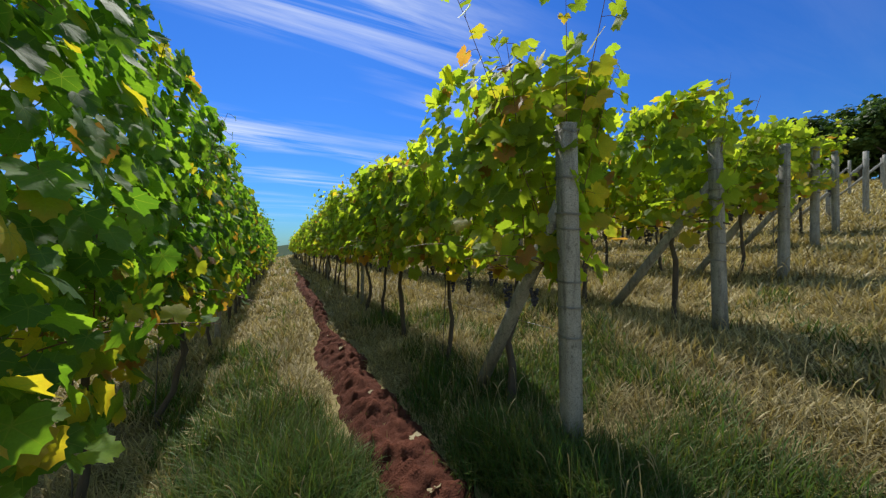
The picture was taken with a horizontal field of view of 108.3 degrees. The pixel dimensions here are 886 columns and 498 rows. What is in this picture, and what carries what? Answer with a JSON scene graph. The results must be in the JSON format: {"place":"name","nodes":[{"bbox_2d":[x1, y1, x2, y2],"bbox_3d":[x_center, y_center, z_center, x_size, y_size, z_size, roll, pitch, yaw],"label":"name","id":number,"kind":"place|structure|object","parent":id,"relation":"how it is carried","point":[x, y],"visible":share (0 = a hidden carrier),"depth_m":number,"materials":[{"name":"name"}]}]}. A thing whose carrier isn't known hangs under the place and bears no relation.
{"place":"outdoors","nodes":[
{"label":"outdoors","id":0,"kind":"place"},
{"bbox_2d":[0,0,885,256],"label":"sky","id":1,"kind":"structure","parent":0,"point":[315,90],"materials":[{"name":"blue"}]},
{"bbox_2d":[0,178,885,497],"bbox_3d":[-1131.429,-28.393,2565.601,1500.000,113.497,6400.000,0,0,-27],"label":"terrain","id":2,"kind":"structure","parent":0,"point":[284,249],"depth_m":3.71,"materials":[{"name":"plant"}]},
{"bbox_2d":[294,271,475,497],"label":"red soil strip","id":3,"kind":"object","parent":2,"relation":"on","point":[413,471],"visible":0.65,"depth_m":2.45,"materials":[{"name":"brown soil"}]},
{"bbox_2d":[314,309,440,492],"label":"stones","id":4,"kind":"object","parent":3,"relation":"on","point":[416,433],"visible":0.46,"depth_m":2.21,"materials":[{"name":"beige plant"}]},
{"bbox_2d":[20,192,820,497],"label":"vine trunks","id":5,"kind":"object","parent":2,"relation":"on","point":[83,483],"visible":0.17,"depth_m":3.75,"materials":[{"name":"brown plant"}]},
{"bbox_2d":[0,0,278,497],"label":"grapevine foliage","id":6,"kind":"object","parent":5,"relation":"attached to","point":[76,93],"visible":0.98,"depth_m":1.34,"materials":[{"name":"green plant"}]},
{"bbox_2d":[288,0,858,291],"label":"grapevines","id":7,"kind":"object","parent":5,"relation":"attached to","point":[398,205],"visible":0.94,"depth_m":3.15,"materials":[{"name":"green plant"}]},
{"bbox_2d":[71,211,773,497],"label":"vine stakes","id":8,"kind":"object","parent":2,"relation":"on","point":[72,384],"visible":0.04,"depth_m":3.46,"materials":[{"name":"brown"}]},
{"bbox_2d":[0,0,857,357],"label":"vine shoots","id":9,"kind":"object","parent":8,"relation":"attached to","point":[424,182],"visible":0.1,"depth_m":2.15,"materials":[{"name":"brown"}]},
{"bbox_2d":[311,189,830,307],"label":"grape clusters","id":10,"kind":"object","parent":9,"relation":"hanging from","point":[534,300],"visible":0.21,"depth_m":3.30,"materials":[{"name":"food"}]},
{"bbox_2d":[214,121,885,448],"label":"wooden posts","id":11,"kind":"object","parent":2,"relation":"on","point":[570,351],"visible":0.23,"depth_m":3.27,"materials":[{"name":"grey wood"}]},
{"bbox_2d":[6,127,882,379],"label":"trellis wires","id":12,"kind":"object","parent":11,"relation":"attached to","point":[574,176],"visible":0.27,"depth_m":3.25,"materials":[{"name":"grey metal"}]},
{"bbox_2d":[757,94,885,181],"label":"trees","id":13,"kind":"object","parent":2,"relation":"on","point":[868,121],"depth_m":32.07,"materials":[{"name":"green plant"}]}
]}

